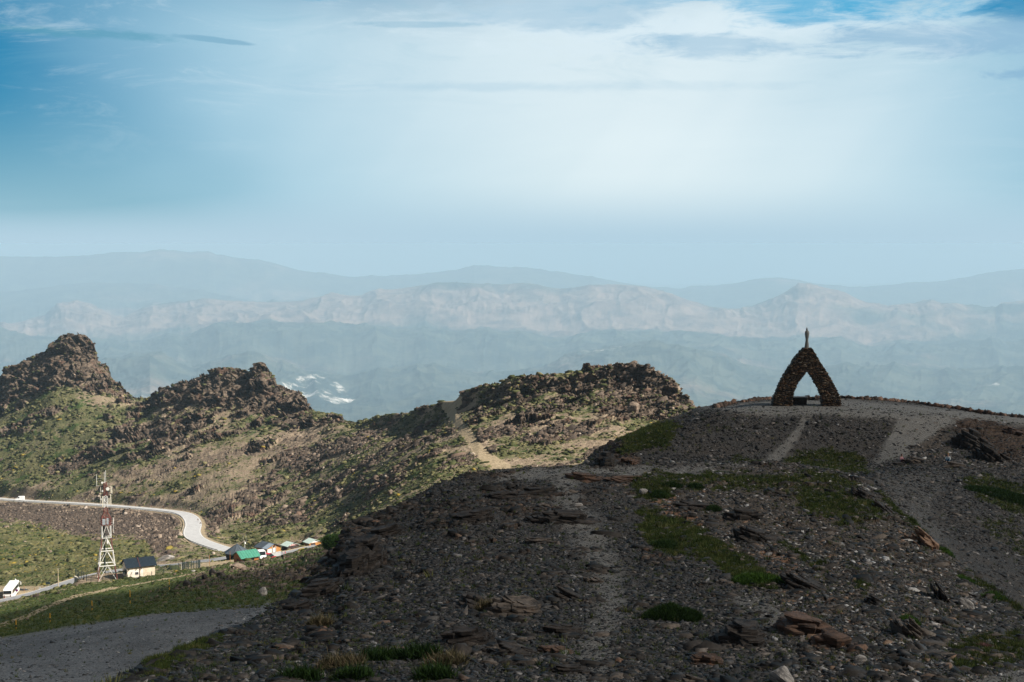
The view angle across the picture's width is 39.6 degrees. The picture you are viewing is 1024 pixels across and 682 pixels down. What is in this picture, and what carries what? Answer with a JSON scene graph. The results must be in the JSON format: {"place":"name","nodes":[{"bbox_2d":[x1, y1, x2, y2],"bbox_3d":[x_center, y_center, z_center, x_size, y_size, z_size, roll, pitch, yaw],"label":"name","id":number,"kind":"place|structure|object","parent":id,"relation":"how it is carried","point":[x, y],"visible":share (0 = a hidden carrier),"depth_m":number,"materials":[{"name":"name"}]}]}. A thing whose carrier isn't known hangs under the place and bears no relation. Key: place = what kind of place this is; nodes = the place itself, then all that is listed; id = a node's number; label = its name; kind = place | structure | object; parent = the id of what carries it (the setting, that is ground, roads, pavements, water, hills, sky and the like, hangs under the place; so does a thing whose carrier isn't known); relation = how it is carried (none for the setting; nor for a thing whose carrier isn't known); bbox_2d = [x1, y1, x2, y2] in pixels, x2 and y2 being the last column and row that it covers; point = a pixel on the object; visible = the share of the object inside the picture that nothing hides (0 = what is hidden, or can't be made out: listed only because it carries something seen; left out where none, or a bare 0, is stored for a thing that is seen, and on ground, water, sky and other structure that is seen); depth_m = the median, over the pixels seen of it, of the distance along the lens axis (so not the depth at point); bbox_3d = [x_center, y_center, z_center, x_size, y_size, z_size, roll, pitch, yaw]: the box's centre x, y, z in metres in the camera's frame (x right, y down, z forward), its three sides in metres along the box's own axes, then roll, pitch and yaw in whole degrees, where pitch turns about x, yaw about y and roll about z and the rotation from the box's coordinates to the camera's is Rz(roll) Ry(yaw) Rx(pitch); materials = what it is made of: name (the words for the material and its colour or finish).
{"place":"outdoors","nodes":[
{"label":"outdoors","id":0,"kind":"place"},
{"bbox_2d":[0,498,230,551],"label":"road","id":1,"kind":"structure","parent":0,"point":[192,529],"depth_m":653.82,"materials":[{"name":"asphalt"}]},
{"bbox_2d":[0,499,216,549],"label":"guard rail","id":2,"kind":"object","parent":1,"relation":"on","point":[121,507],"visible":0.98,"depth_m":770.11,"materials":[{"name":"metal"}]},
{"bbox_2d":[6,498,229,549],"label":"road markings","id":3,"kind":"object","parent":1,"relation":"on","point":[151,510],"visible":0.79,"depth_m":700.80,"materials":[{"name":"paint"}]},
{"bbox_2d":[0,602,269,681],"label":"track gravel","id":4,"kind":"structure","parent":0,"point":[158,648],"depth_m":90.91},
{"bbox_2d":[0,545,315,601],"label":"road","id":5,"kind":"structure","parent":0,"point":[66,582],"depth_m":419.69,"materials":[{"name":"asphalt"}]},
{"bbox_2d":[3,580,20,598],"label":"coach","id":6,"kind":"object","parent":5,"relation":"on","point":[10,587],"visible":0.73,"depth_m":405.87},
{"bbox_2d":[0,332,694,681],"bbox_3d":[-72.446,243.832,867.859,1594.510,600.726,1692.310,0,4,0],"label":"hillside","id":7,"kind":"structure","parent":0,"point":[255,453],"depth_m":673.91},
{"bbox_2d":[96,470,117,580],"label":"lattice tower","id":8,"kind":"structure","parent":7,"relation":"on","point":[103,524],"depth_m":353.44,"materials":[{"name":"metal"}]},
{"bbox_2d":[91,571,151,581],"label":"wire fence","id":9,"kind":"object","parent":7,"relation":"on","point":[117,577],"visible":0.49,"depth_m":349.09,"materials":[{"name":"grey metal"}]},
{"bbox_2d":[113,556,156,577],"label":"utility house","id":10,"kind":"structure","parent":7,"relation":"on","point":[134,567],"depth_m":355.58,"materials":[{"name":"grey paint"}]},
{"bbox_2d":[157,555,174,561],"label":"boulder","id":11,"kind":"object","parent":7,"relation":"on","point":[166,557],"visible":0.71,"depth_m":473.64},
{"bbox_2d":[151,563,188,573],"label":"wire fence","id":12,"kind":"object","parent":7,"relation":"on","point":[171,569],"visible":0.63,"depth_m":358.90,"materials":[{"name":"grey metal"}]},
{"bbox_2d":[182,560,199,569],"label":"wire pen","id":13,"kind":"object","parent":7,"relation":"on","point":[187,562],"visible":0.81,"depth_m":373.42,"materials":[{"name":"grey metal"}]},
{"bbox_2d":[224,544,247,559],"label":"pavilion","id":14,"kind":"structure","parent":7,"relation":"on","point":[232,550],"depth_m":431.65,"materials":[{"name":"metal"}]},
{"bbox_2d":[231,563,245,568],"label":"boulder","id":15,"kind":"object","parent":7,"relation":"on","point":[237,565],"visible":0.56,"depth_m":306.93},
{"bbox_2d":[231,549,260,561],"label":"wooden cabin","id":16,"kind":"object","parent":7,"relation":"on","point":[252,554],"visible":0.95,"depth_m":406.03,"materials":[{"name":"green wood"}]},
{"bbox_2d":[257,549,265,558],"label":"delivery van","id":17,"kind":"object","parent":7,"relation":"on","point":[262,552],"visible":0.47,"depth_m":417.20,"materials":[{"name":"white metal"}]},
{"bbox_2d":[258,587,266,595],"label":"boulder","id":18,"kind":"object","parent":7,"relation":"on","point":[262,591],"visible":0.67,"depth_m":139.35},
{"bbox_2d":[254,541,280,555],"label":"chalet","id":19,"kind":"object","parent":7,"relation":"on","point":[274,549],"visible":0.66,"depth_m":440.03,"materials":[{"name":"orange wood"}]},
{"bbox_2d":[281,541,299,550],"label":"kiosk shed","id":20,"kind":"structure","parent":7,"relation":"on","point":[286,545],"depth_m":456.43,"materials":[{"name":"white paint"}]},
{"bbox_2d":[293,496,307,502],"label":"boulder","id":21,"kind":"object","parent":7,"relation":"on","point":[301,498],"visible":0.6,"depth_m":648.11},
{"bbox_2d":[303,538,320,545],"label":"kiosk shed","id":22,"kind":"structure","parent":7,"relation":"on","point":[309,541],"depth_m":462.36,"materials":[{"name":"orange wood"}]},
{"bbox_2d":[0,382,647,681],"bbox_3d":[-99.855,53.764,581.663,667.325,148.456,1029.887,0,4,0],"label":"slope grass","id":23,"kind":"structure","parent":7,"relation":"on","point":[47,624],"depth_m":163.33,"materials":[{"name":"plant"}]},
{"bbox_2d":[320,532,339,550],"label":"juniper tree","id":24,"kind":"object","parent":7,"relation":"on","point":[327,541],"visible":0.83,"depth_m":273.55,"materials":[{"name":"green plant"}]},
{"bbox_2d":[0,338,694,629],"bbox_3d":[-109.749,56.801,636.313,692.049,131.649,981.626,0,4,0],"label":"scrub","id":25,"kind":"object","parent":7,"relation":"on","point":[502,450],"visible":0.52,"depth_m":585.42,"materials":[{"name":"green plant"}]},
{"bbox_2d":[0,334,696,597],"bbox_3d":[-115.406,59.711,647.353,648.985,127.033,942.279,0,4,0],"label":"crag blocks","id":26,"kind":"structure","parent":7,"relation":"on","point":[540,434],"depth_m":598.50,"materials":[{"name":"stone"}]},
{"bbox_2d":[0,337,698,619],"bbox_3d":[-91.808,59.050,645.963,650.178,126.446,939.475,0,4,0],"label":"rock debris","id":27,"kind":"object","parent":7,"relation":"on","point":[176,534],"visible":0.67,"depth_m":641.16,"materials":[{"name":"stone"}]},
{"bbox_2d":[628,401,639,412],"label":"boulder","id":28,"kind":"object","parent":7,"relation":"on","point":[633,406],"visible":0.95,"depth_m":522.66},
{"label":"retaining wall","id":29,"kind":"object","parent":7,"relation":"on","visible":0},
{"bbox_2d":[75,568,90,581],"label":"wire fence","id":30,"kind":"object","parent":29,"relation":"on","point":[86,578],"visible":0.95,"depth_m":355.75,"materials":[{"name":"grey metal"}]},
{"bbox_2d":[0,249,1023,421],"bbox_3d":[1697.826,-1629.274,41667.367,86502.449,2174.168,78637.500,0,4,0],"label":"mountains","id":31,"kind":"structure","parent":0,"point":[354,349],"depth_m":20129.23,"materials":[{"name":"stone"}]},
{"bbox_2d":[0,0,1023,283],"label":"sky","id":32,"kind":"structure","parent":0,"point":[640,141],"materials":[{"name":"blue"}]},
{"bbox_2d":[107,458,1023,681],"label":"ground","id":33,"kind":"structure","parent":0,"point":[557,499],"depth_m":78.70,"materials":[{"name":"gravel"}]},
{"bbox_2d":[282,599,314,611],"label":"rock outcrop","id":34,"kind":"object","parent":33,"relation":"on","point":[303,604],"visible":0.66,"depth_m":67.82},
{"bbox_2d":[270,659,330,681],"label":"grass tuft","id":35,"kind":"object","parent":33,"relation":"on","point":[305,673],"visible":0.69,"depth_m":47.13,"materials":[{"name":"green plant"}]},
{"bbox_2d":[295,577,343,598],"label":"rock outcrop","id":36,"kind":"object","parent":33,"relation":"on","point":[321,587],"visible":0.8,"depth_m":71.80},
{"bbox_2d":[302,606,337,626],"bbox_3d":[-8.424,12.271,61.816,1.846,1.434,1.786,2,5,31],"label":"grass tuft","id":37,"kind":"object","parent":33,"relation":"on","point":[321,621],"visible":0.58,"depth_m":61.61,"materials":[{"name":"brown plant"}]},
{"bbox_2d":[311,645,369,670],"bbox_3d":[-5.898,11.162,49.197,2.291,1.404,1.958,0,4,0],"label":"grass tuft","id":38,"kind":"object","parent":33,"relation":"on","point":[338,660],"visible":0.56,"depth_m":49.07,"materials":[{"name":"brown plant"}]},
{"bbox_2d":[327,656,381,681],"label":"grass tuft","id":39,"kind":"object","parent":33,"relation":"on","point":[357,671],"visible":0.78,"depth_m":46.69,"materials":[{"name":"green plant"}]},
{"bbox_2d":[332,534,388,577],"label":"rock outcrop","id":40,"kind":"object","parent":33,"relation":"on","point":[363,554],"visible":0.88,"depth_m":75.73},
{"bbox_2d":[356,638,398,661],"bbox_3d":[-4.807,11.360,50.815,2.189,1.398,2.248,-3,5,-41],"label":"grass tuft","id":41,"kind":"object","parent":33,"relation":"on","point":[374,654],"visible":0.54,"depth_m":50.63,"materials":[{"name":"green plant"}]},
{"bbox_2d":[369,523,407,537],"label":"rock outcrop","id":42,"kind":"object","parent":33,"relation":"on","point":[388,529],"visible":0.62,"depth_m":88.19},
{"bbox_2d":[380,636,449,661],"bbox_3d":[-3.439,11.176,50.930,2.859,1.438,1.924,0,4,0],"label":"grass tuft","id":43,"kind":"object","parent":33,"relation":"on","point":[415,652],"visible":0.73,"depth_m":50.65,"materials":[{"name":"green plant"}]},
{"bbox_2d":[406,653,465,681],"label":"grass tuft","id":44,"kind":"object","parent":33,"relation":"on","point":[438,671],"visible":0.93,"depth_m":46.47,"materials":[{"name":"green plant"}]},
{"bbox_2d":[421,645,473,666],"bbox_3d":[-2.293,11.074,49.347,2.116,1.483,1.816,0,4,0],"label":"grass tuft","id":45,"kind":"object","parent":33,"relation":"on","point":[457,658],"visible":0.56,"depth_m":49.17,"materials":[{"name":"brown plant"}]},
{"bbox_2d":[429,625,494,646],"bbox_3d":[-1.897,11.192,53.619,2.510,0.853,1.987,0,4,0],"label":"rock outcrop","id":46,"kind":"object","parent":33,"relation":"on","point":[475,634],"visible":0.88,"depth_m":53.37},
{"bbox_2d":[445,508,493,523],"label":"rock outcrop","id":47,"kind":"object","parent":33,"relation":"on","point":[478,514],"visible":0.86,"depth_m":87.82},
{"bbox_2d":[458,592,487,607],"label":"rock outcrop","id":48,"kind":"object","parent":33,"relation":"on","point":[468,599],"visible":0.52,"depth_m":62.49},
{"bbox_2d":[468,593,500,610],"bbox_3d":[-0.977,11.468,61.471,2.045,1.300,1.835,0,4,0],"label":"grass tuft","id":49,"kind":"object","parent":33,"relation":"on","point":[481,605],"visible":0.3,"depth_m":61.23,"materials":[{"name":"brown plant"}]},
{"bbox_2d":[485,490,525,500],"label":"rock outcrop","id":50,"kind":"object","parent":33,"relation":"on","point":[501,495],"visible":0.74,"depth_m":96.02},
{"bbox_2d":[482,594,541,616],"bbox_3d":[0.084,11.498,60.773,2.695,1.221,2.624,0,4,0],"label":"rock outcrop","id":51,"kind":"object","parent":33,"relation":"on","point":[522,605],"visible":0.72,"depth_m":60.36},
{"bbox_2d":[489,642,539,656],"bbox_3d":[0.236,11.259,51.176,2.149,0.669,1.468,0,4,0],"label":"rock outcrop","id":52,"kind":"object","parent":33,"relation":"on","point":[510,648],"visible":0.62,"depth_m":51.12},
{"bbox_2d":[517,486,562,498],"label":"rock outcrop","id":53,"kind":"object","parent":33,"relation":"on","point":[542,491],"visible":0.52,"depth_m":97.04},
{"bbox_2d":[524,537,557,543],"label":"rock outcrop","id":54,"kind":"object","parent":33,"relation":"on","point":[528,540],"visible":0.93,"depth_m":80.24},
{"bbox_2d":[537,645,572,653],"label":"rock outcrop","id":55,"kind":"object","parent":33,"relation":"on","point":[555,648],"visible":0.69,"depth_m":51.66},
{"bbox_2d":[94,458,1023,681],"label":"grass","id":56,"kind":"structure","parent":33,"relation":"on","point":[673,523],"depth_m":74.94,"materials":[{"name":"plant"}]},
{"bbox_2d":[534,623,587,634],"bbox_3d":[1.978,11.385,55.680,2.253,0.564,1.458,0,4,0],"label":"rock outcrop","id":57,"kind":"object","parent":33,"relation":"on","point":[558,628],"visible":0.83,"depth_m":55.57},
{"bbox_2d":[525,509,601,525],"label":"rock outcrop","id":58,"kind":"object","parent":33,"relation":"on","point":[571,517],"visible":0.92,"depth_m":87.18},
{"bbox_2d":[545,586,583,598],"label":"rock outcrop","id":59,"kind":"object","parent":33,"relation":"on","point":[561,593],"visible":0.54,"depth_m":63.71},
{"bbox_2d":[550,664,592,674],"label":"rock outcrop","id":60,"kind":"object","parent":33,"relation":"on","point":[560,669],"visible":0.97,"depth_m":47.69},
{"bbox_2d":[120,458,1023,681],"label":"bedrock ledges","id":61,"kind":"object","parent":33,"relation":"on","point":[313,632],"visible":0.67,"depth_m":61.39,"materials":[{"name":"stone"}]},
{"bbox_2d":[565,472,602,482],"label":"rock outcrop","id":62,"kind":"object","parent":33,"relation":"on","point":[585,477],"visible":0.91,"depth_m":103.94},
{"bbox_2d":[582,576,603,582],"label":"rock outcrop","id":63,"kind":"object","parent":33,"relation":"on","point":[594,579],"visible":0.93,"depth_m":68.42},
{"bbox_2d":[594,451,619,466],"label":"rock outcrop","id":64,"kind":"object","parent":33,"relation":"on","point":[605,458],"visible":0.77,"depth_m":110.88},
{"bbox_2d":[602,475,648,483],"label":"rock outcrop","id":65,"kind":"object","parent":33,"relation":"on","point":[622,478],"visible":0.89,"depth_m":103.50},
{"bbox_2d":[617,457,640,464],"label":"rock outcrop","id":66,"kind":"object","parent":33,"relation":"on","point":[628,460],"visible":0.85,"depth_m":111.71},
{"bbox_2d":[649,489,670,497],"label":"shrub","id":67,"kind":"object","parent":33,"relation":"on","point":[655,493],"visible":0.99,"depth_m":97.07,"materials":[{"name":"green plant"}]},
{"bbox_2d":[649,537,679,549],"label":"shrub","id":68,"kind":"object","parent":33,"relation":"on","point":[665,542],"visible":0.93,"depth_m":79.36,"materials":[{"name":"green plant"}]},
{"bbox_2d":[660,481,683,487],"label":"shrub","id":69,"kind":"object","parent":33,"relation":"on","point":[675,484],"visible":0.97,"depth_m":101.15,"materials":[{"name":"green plant"}]},
{"bbox_2d":[641,601,706,621],"bbox_3d":[6.692,11.252,59.168,2.925,1.153,2.318,0,4,0],"label":"shrub","id":70,"kind":"object","parent":33,"relation":"on","point":[671,611],"visible":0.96,"depth_m":58.70,"materials":[{"name":"green plant"}]},
{"bbox_2d":[676,674,707,681],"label":"rock outcrop","id":71,"kind":"object","parent":33,"relation":"on","point":[691,678],"visible":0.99,"depth_m":45.66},
{"bbox_2d":[667,500,717,510],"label":"rock outcrop","id":72,"kind":"object","parent":33,"relation":"on","point":[701,506],"visible":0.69,"depth_m":93.53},
{"bbox_2d":[687,481,705,488],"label":"shrub","id":73,"kind":"object","parent":33,"relation":"on","point":[695,485],"visible":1,"depth_m":100.85,"materials":[{"name":"green plant"}]},
{"bbox_2d":[690,652,722,665],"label":"rock outcrop","id":74,"kind":"object","parent":33,"relation":"on","point":[706,658],"visible":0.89,"depth_m":49.26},
{"bbox_2d":[706,504,722,511],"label":"shrub","id":75,"kind":"object","parent":33,"relation":"on","point":[714,508],"visible":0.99,"depth_m":92.68,"materials":[{"name":"green plant"}]},
{"bbox_2d":[712,618,767,648],"bbox_3d":[8.648,11.279,54.013,2.040,1.512,3.607,0,4,0],"label":"rock outcrop","id":76,"kind":"object","parent":33,"relation":"on","point":[743,632],"visible":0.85,"depth_m":53.25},
{"bbox_2d":[722,508,767,520],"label":"rock outcrop","id":77,"kind":"object","parent":33,"relation":"on","point":[742,514],"visible":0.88,"depth_m":88.75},
{"bbox_2d":[733,525,779,542],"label":"rock outcrop","id":78,"kind":"object","parent":33,"relation":"on","point":[748,532],"visible":0.64,"depth_m":81.96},
{"bbox_2d":[730,569,785,584],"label":"shrub","id":79,"kind":"object","parent":33,"relation":"on","point":[745,578],"visible":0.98,"depth_m":68.25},
{"bbox_2d":[769,666,794,681],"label":"boulder","id":80,"kind":"object","parent":33,"relation":"on","point":[781,674],"visible":1,"depth_m":45.76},
{"bbox_2d":[773,611,832,636],"bbox_3d":[11.566,11.379,56.327,2.270,1.268,3.144,-1,4,-20],"label":"rock outcrop","id":81,"kind":"object","parent":33,"relation":"on","point":[793,623],"visible":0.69,"depth_m":55.81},
{"bbox_2d":[780,572,827,590],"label":"rock outcrop","id":82,"kind":"object","parent":33,"relation":"on","point":[797,581],"visible":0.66,"depth_m":67.07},
{"bbox_2d":[809,628,857,649],"bbox_3d":[11.920,11.271,53.002,1.747,1.015,2.020,2,5,30],"label":"rock outcrop","id":83,"kind":"object","parent":33,"relation":"on","point":[830,637],"visible":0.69,"depth_m":52.67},
{"bbox_2d":[854,654,866,662],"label":"boulder","id":84,"kind":"object","parent":33,"relation":"on","point":[860,658],"visible":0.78,"depth_m":50.07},
{"bbox_2d":[849,486,876,498],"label":"rock outcrop","id":85,"kind":"object","parent":33,"relation":"on","point":[861,492],"visible":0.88,"depth_m":100.05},
{"bbox_2d":[864,595,886,606],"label":"rock outcrop","id":86,"kind":"object","parent":33,"relation":"on","point":[871,599],"visible":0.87,"depth_m":63.72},
{"bbox_2d":[872,499,894,513],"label":"rock outcrop","id":87,"kind":"object","parent":33,"relation":"on","point":[881,506],"visible":0.59,"depth_m":95.40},
{"bbox_2d":[890,616,927,639],"bbox_3d":[16.003,11.642,56.558,1.707,1.528,2.074,0,4,0],"label":"rock outcrop","id":88,"kind":"object","parent":33,"relation":"on","point":[913,628],"visible":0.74,"depth_m":56.28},
{"bbox_2d":[899,614,921,624],"bbox_3d":[16.821,11.773,59.969,1.002,0.672,1.884,0,4,0],"label":"shrub","id":89,"kind":"object","parent":33,"relation":"on","point":[905,616],"visible":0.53,"depth_m":59.92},
{"bbox_2d":[904,526,940,552],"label":"rock outcrop","id":90,"kind":"object","parent":33,"relation":"on","point":[923,536],"visible":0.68,"depth_m":86.28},
{"bbox_2d":[930,581,951,602],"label":"rock outcrop","id":91,"kind":"object","parent":33,"relation":"on","point":[939,593],"visible":0.69,"depth_m":68.34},
{"bbox_2d":[939,546,955,558],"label":"shrub","id":92,"kind":"object","parent":33,"relation":"on","point":[948,551],"visible":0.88,"depth_m":86.95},
{"bbox_2d":[958,597,974,608],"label":"boulder","id":93,"kind":"object","parent":33,"relation":"on","point":[966,603],"visible":0.67,"depth_m":67.75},
{"bbox_2d":[956,572,977,584],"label":"shrub","id":94,"kind":"object","parent":33,"relation":"on","point":[961,576],"visible":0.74,"depth_m":78.48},
{"bbox_2d":[977,640,994,648],"bbox_3d":[18.635,11.967,55.911,0.996,0.503,0.851,0,4,0],"label":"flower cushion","id":95,"kind":"object","parent":33,"relation":"on","point":[983,644],"visible":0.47,"depth_m":55.85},
{"bbox_2d":[978,591,1007,600],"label":"shrub","id":96,"kind":"object","parent":33,"relation":"on","point":[995,596],"visible":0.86,"depth_m":73.55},
{"bbox_2d":[588,398,1023,608],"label":"monument hill","id":97,"kind":"structure","parent":0,"point":[890,447],"depth_m":165.12,"materials":[{"name":"gravel"}]},
{"bbox_2d":[711,396,771,407],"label":"stone kerb","id":98,"kind":"structure","parent":97,"relation":"on","point":[724,403],"depth_m":194.63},
{"bbox_2d":[792,396,807,404],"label":"altar","id":99,"kind":"object","parent":97,"relation":"on","point":[800,400],"visible":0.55,"depth_m":183.39,"materials":[{"name":"stone"}]},
{"bbox_2d":[583,396,1023,599],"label":"scree","id":100,"kind":"structure","parent":97,"relation":"on","point":[880,471],"depth_m":153.28,"materials":[{"name":"gravel"}]},
{"bbox_2d":[586,399,1023,590],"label":"shelf grass","id":101,"kind":"structure","parent":97,"relation":"on","point":[641,433],"depth_m":160.94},
{"bbox_2d":[770,347,841,405],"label":"stone arch","id":102,"kind":"structure","parent":97,"relation":"on","point":[804,361],"depth_m":181.30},
{"bbox_2d":[804,328,808,347],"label":"statue","id":103,"kind":"object","parent":102,"relation":"on","point":[806,338],"visible":1,"depth_m":181.76,"materials":[{"name":"stone"}]},
{"bbox_2d":[805,395,819,399],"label":"stone kerb","id":104,"kind":"structure","parent":97,"relation":"on","point":[815,397],"depth_m":202.38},
{"bbox_2d":[887,462,905,465],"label":"rock outcrop","id":105,"kind":"object","parent":97,"relation":"on","point":[897,463],"visible":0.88,"depth_m":153.44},
{"bbox_2d":[902,457,926,463],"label":"rock outcrop","id":106,"kind":"object","parent":97,"relation":"on","point":[915,460],"visible":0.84,"depth_m":153.82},
{"bbox_2d":[840,395,1023,417],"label":"stone kerb","id":107,"kind":"structure","parent":97,"relation":"on","point":[969,409],"depth_m":202.35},
{"bbox_2d":[943,461,973,468],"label":"rock outcrop","id":108,"kind":"object","parent":97,"relation":"on","point":[951,464],"visible":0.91,"depth_m":147.65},
{"bbox_2d":[951,428,994,449],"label":"rock outcrop","id":109,"kind":"object","parent":97,"relation":"on","point":[970,439],"visible":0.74,"depth_m":161.52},
{"bbox_2d":[971,442,1011,462],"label":"rock outcrop","id":110,"kind":"object","parent":97,"relation":"on","point":[986,453],"visible":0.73,"depth_m":153.66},
{"bbox_2d":[964,483,1023,504],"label":"grass","id":111,"kind":"structure","parent":97,"relation":"on","point":[1017,497],"depth_m":132.22,"materials":[{"name":"green plant"}]},
{"bbox_2d":[1002,427,1023,435],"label":"rock outcrop","id":112,"kind":"object","parent":97,"relation":"on","point":[1010,430],"visible":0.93,"depth_m":170.07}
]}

